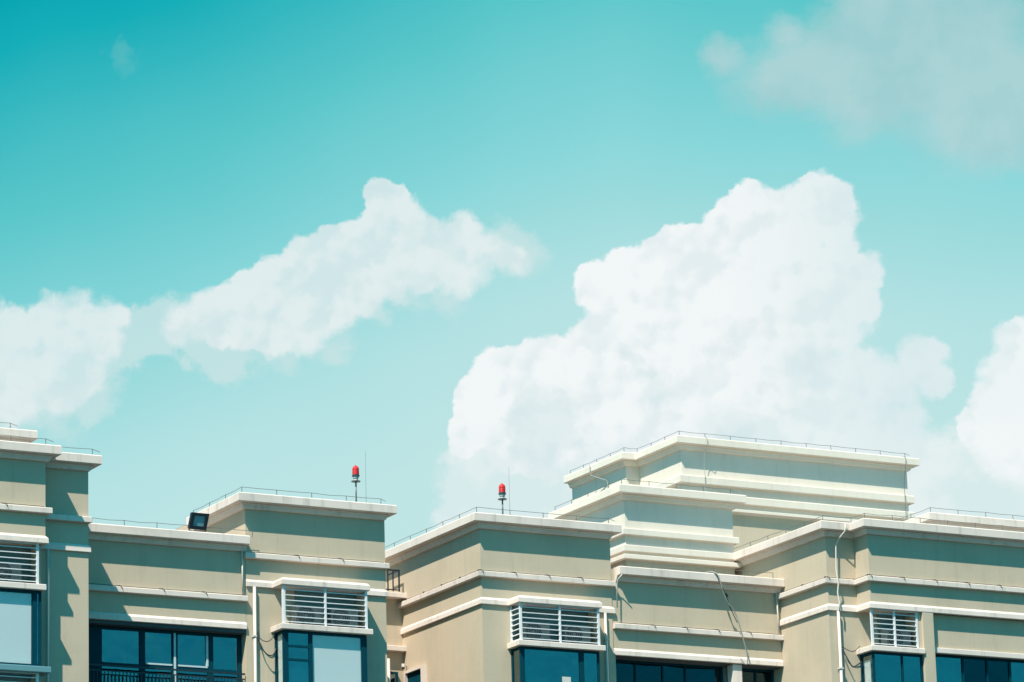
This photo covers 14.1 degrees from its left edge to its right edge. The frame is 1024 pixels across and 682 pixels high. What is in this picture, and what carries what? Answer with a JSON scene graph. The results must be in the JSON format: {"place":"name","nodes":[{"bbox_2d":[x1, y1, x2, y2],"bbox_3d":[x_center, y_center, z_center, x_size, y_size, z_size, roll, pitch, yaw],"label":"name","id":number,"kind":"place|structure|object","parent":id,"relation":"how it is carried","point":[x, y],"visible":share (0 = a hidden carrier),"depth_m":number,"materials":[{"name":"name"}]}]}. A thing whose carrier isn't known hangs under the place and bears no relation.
{"place":"outdoors","nodes":[
{"label":"outdoors","id":0,"kind":"place"},
{"bbox_2d":[5,435,52,443],"bbox_3d":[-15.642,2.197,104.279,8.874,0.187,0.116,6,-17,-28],"label":"lightning conductor","id":1,"kind":"object","parent":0,"point":[27,437],"visible":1,"depth_m":105.95,"materials":[{"name":"metal"}]},
{"bbox_2d":[193,487,385,511],"bbox_3d":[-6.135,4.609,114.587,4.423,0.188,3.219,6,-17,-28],"label":"lightning conductor","id":2,"kind":"object","parent":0,"point":[288,491],"visible":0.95,"depth_m":113.25,"materials":[{"name":"metal"}]},
{"bbox_2d":[387,507,613,546],"bbox_3d":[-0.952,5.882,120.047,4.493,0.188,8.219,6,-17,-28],"label":"lightning conductor","id":3,"kind":"object","parent":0,"point":[498,509],"visible":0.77,"depth_m":116.95,"materials":[{"name":"metal"}]},
{"bbox_2d":[0,0,1023,550],"label":"sky","id":4,"kind":"structure","parent":0,"point":[465,248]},
{"bbox_2d":[555,479,732,510],"bbox_3d":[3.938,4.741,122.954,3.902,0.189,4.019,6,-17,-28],"label":"lightning conductor","id":5,"kind":"object","parent":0,"point":[645,481],"visible":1,"depth_m":121.37,"materials":[{"name":"metal"}]},
{"bbox_2d":[570,431,906,473],"bbox_3d":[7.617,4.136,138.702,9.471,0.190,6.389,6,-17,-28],"label":"lightning conductor","id":6,"kind":"object","parent":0,"point":[730,439],"visible":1,"depth_m":136.35,"materials":[{"name":"metal"}]},
{"bbox_2d":[734,513,1023,548],"bbox_3d":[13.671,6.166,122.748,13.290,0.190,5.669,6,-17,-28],"label":"lightning conductor","id":7,"kind":"object","parent":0,"point":[883,515],"visible":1,"depth_m":118.99,"materials":[{"name":"metal"}]},
{"bbox_2d":[894,507,1023,520],"bbox_3d":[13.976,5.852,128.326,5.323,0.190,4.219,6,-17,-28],"label":"lightning conductor","id":8,"kind":"object","parent":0,"point":[960,510],"visible":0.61,"depth_m":126.07,"materials":[{"name":"metal"}]},
{"label":"ground","id":9,"kind":"structure","parent":0,"visible":0},
{"bbox_2d":[0,427,1023,681],"bbox_3d":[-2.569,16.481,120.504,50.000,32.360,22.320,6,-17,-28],"label":"apartment building","id":10,"kind":"structure","parent":9,"relation":"on","point":[332,617],"depth_m":117.08,"materials":[{"name":"beige paint"}]},
{"bbox_2d":[0,588,40,665],"bbox_3d":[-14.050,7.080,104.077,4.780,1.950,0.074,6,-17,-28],"label":"window","id":11,"kind":"structure","parent":10,"relation":"in","point":[34,593],"depth_m":105.08,"materials":[{"name":"blue metal"}]},
{"bbox_2d":[1,502,43,506],"bbox_3d":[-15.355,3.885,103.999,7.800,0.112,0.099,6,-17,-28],"label":"ledge wire","id":12,"kind":"object","parent":10,"relation":"on","point":[19,504],"visible":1,"depth_m":105.51,"materials":[{"name":"beige metal"}]},
{"bbox_2d":[89,583,239,594],"bbox_3d":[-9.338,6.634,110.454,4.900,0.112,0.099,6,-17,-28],"label":"ledge wire","id":13,"kind":"object","parent":10,"relation":"on","point":[166,589],"visible":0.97,"depth_m":110.52,"materials":[{"name":"black metal"}]},
{"bbox_2d":[89,625,241,681],"bbox_3d":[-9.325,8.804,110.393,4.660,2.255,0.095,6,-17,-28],"label":"window","id":14,"kind":"structure","parent":10,"relation":"in","point":[95,632],"depth_m":110.48,"materials":[{"name":"blue metal"}]},
{"bbox_2d":[92,517,252,536],"bbox_3d":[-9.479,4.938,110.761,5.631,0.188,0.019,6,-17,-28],"label":"lightning conductor","id":15,"kind":"object","parent":10,"relation":"on","point":[172,524],"visible":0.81,"depth_m":110.86,"materials":[{"name":"metal"}]},
{"bbox_2d":[188,512,208,531],"bbox_3d":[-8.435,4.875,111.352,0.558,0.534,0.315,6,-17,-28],"label":"floodlight","id":16,"kind":"object","parent":10,"relation":"on","point":[198,521],"visible":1,"depth_m":111.29,"materials":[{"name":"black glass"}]},
{"bbox_2d":[256,634,275,655],"bbox_3d":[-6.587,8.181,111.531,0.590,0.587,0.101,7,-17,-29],"label":"cable","id":17,"kind":"object","parent":10,"relation":"attached to","point":[263,649],"visible":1,"depth_m":111.44,"materials":[{"name":"black metal"}]},
{"bbox_2d":[253,552,383,562],"bbox_3d":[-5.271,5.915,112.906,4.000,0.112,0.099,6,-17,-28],"label":"ledge wire","id":18,"kind":"object","parent":10,"relation":"on","point":[318,557],"visible":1,"depth_m":113.00,"materials":[{"name":"black metal"}]},
{"bbox_2d":[282,630,367,681],"bbox_3d":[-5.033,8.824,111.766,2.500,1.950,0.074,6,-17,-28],"label":"window","id":19,"kind":"structure","parent":10,"relation":"in","point":[363,638],"depth_m":111.61,"materials":[{"name":"blue metal"}]},
{"bbox_2d":[351,465,359,501],"bbox_3d":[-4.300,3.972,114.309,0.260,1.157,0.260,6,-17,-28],"label":"warning beacon","id":20,"kind":"object","parent":10,"relation":"on","point":[355,473],"visible":1,"depth_m":114.30,"materials":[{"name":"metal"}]},
{"bbox_2d":[385,569,399,591],"bbox_3d":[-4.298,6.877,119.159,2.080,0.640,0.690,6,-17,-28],"label":"roof railing","id":21,"kind":"object","parent":10,"relation":"on","point":[392,573],"visible":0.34,"depth_m":119.27,"materials":[{"name":"black metal"}]},
{"bbox_2d":[390,671,397,681],"bbox_3d":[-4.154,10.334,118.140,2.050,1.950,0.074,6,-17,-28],"label":"window","id":22,"kind":"structure","parent":10,"relation":"in","point":[396,673],"depth_m":118.78,"materials":[{"name":"teal glass"}]},
{"bbox_2d":[404,665,426,681],"bbox_3d":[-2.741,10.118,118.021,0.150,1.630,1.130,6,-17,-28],"label":"window","id":23,"kind":"structure","parent":10,"relation":"in","point":[419,673],"depth_m":118.06,"materials":[{"name":"white paint"}]},
{"bbox_2d":[498,483,506,513],"bbox_3d":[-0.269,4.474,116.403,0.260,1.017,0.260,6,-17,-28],"label":"warning beacon","id":24,"kind":"object","parent":10,"relation":"on","point":[502,493],"visible":1,"depth_m":116.38,"materials":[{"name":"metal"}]},
{"bbox_2d":[399,569,611,602],"bbox_3d":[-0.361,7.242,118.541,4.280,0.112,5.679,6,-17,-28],"label":"ledge wire","id":25,"kind":"object","parent":10,"relation":"on","point":[508,572],"visible":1,"depth_m":116.41,"materials":[{"name":"black metal"}]},
{"bbox_2d":[519,646,599,681],"bbox_3d":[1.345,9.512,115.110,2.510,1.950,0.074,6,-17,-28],"label":"window","id":26,"kind":"structure","parent":10,"relation":"in","point":[521,648],"depth_m":115.44,"materials":[{"name":"blue metal"}]},
{"bbox_2d":[616,660,722,681],"bbox_3d":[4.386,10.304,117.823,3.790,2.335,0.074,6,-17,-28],"label":"window","id":27,"kind":"structure","parent":10,"relation":"in","point":[626,671],"depth_m":118.03,"materials":[{"name":"blue glass"}]},
{"bbox_2d":[622,561,771,575],"bbox_3d":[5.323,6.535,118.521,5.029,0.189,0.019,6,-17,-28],"label":"lightning conductor","id":28,"kind":"object","parent":10,"relation":"on","point":[697,567],"visible":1,"depth_m":118.63,"materials":[{"name":"metal"}]},
{"bbox_2d":[619,622,778,634],"bbox_3d":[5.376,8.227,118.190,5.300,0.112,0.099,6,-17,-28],"label":"ledge wire","id":29,"kind":"object","parent":10,"relation":"on","point":[699,628],"visible":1,"depth_m":118.22,"materials":[{"name":"black metal"}]},
{"bbox_2d":[704,437,707,491],"bbox_3d":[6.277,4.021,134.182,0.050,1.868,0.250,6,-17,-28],"label":"cable","id":30,"kind":"object","parent":10,"relation":"attached to","point":[704,464],"visible":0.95,"depth_m":134.27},
{"bbox_2d":[705,571,747,664],"bbox_3d":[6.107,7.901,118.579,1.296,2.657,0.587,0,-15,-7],"label":"hanging cable","id":31,"kind":"object","parent":10,"relation":"hanging from","point":[726,596],"visible":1,"depth_m":118.59,"materials":[{"name":"black metal"}]},
{"bbox_2d":[742,668,773,681],"bbox_3d":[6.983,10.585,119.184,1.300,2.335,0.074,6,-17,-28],"label":"window","id":32,"kind":"structure","parent":10,"relation":"in","point":[748,675],"depth_m":119.48,"materials":[{"name":"black glass"}]},
{"bbox_2d":[842,649,861,667],"bbox_3d":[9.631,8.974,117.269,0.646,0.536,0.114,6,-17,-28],"label":"cable","id":33,"kind":"object","parent":10,"relation":"attached to","point":[849,661],"visible":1,"depth_m":117.17,"materials":[{"name":"black metal"}]},
{"bbox_2d":[871,651,923,681],"bbox_3d":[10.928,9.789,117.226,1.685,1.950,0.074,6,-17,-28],"label":"window","id":34,"kind":"structure","parent":10,"relation":"in","point":[901,655],"depth_m":117.40,"materials":[{"name":"blue metal"}]},
{"bbox_2d":[781,574,1023,592],"bbox_3d":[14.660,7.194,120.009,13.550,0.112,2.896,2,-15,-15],"label":"ledge wire","id":35,"kind":"object","parent":10,"relation":"on","point":[901,577],"visible":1,"depth_m":118.30,"materials":[{"name":"black metal"}]},
{"bbox_2d":[904,457,905,510],"bbox_3d":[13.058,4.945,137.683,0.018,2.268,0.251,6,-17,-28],"label":"cable","id":36,"kind":"object","parent":10,"relation":"attached to","point":[904,484],"visible":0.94,"depth_m":137.77,"materials":[{"name":"metal"}]},
{"bbox_2d":[935,654,1023,681],"bbox_3d":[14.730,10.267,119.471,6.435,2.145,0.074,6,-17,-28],"label":"window","id":37,"kind":"structure","parent":10,"relation":"in","point":[973,669],"depth_m":119.04,"materials":[{"name":"blue glass"}]}
]}

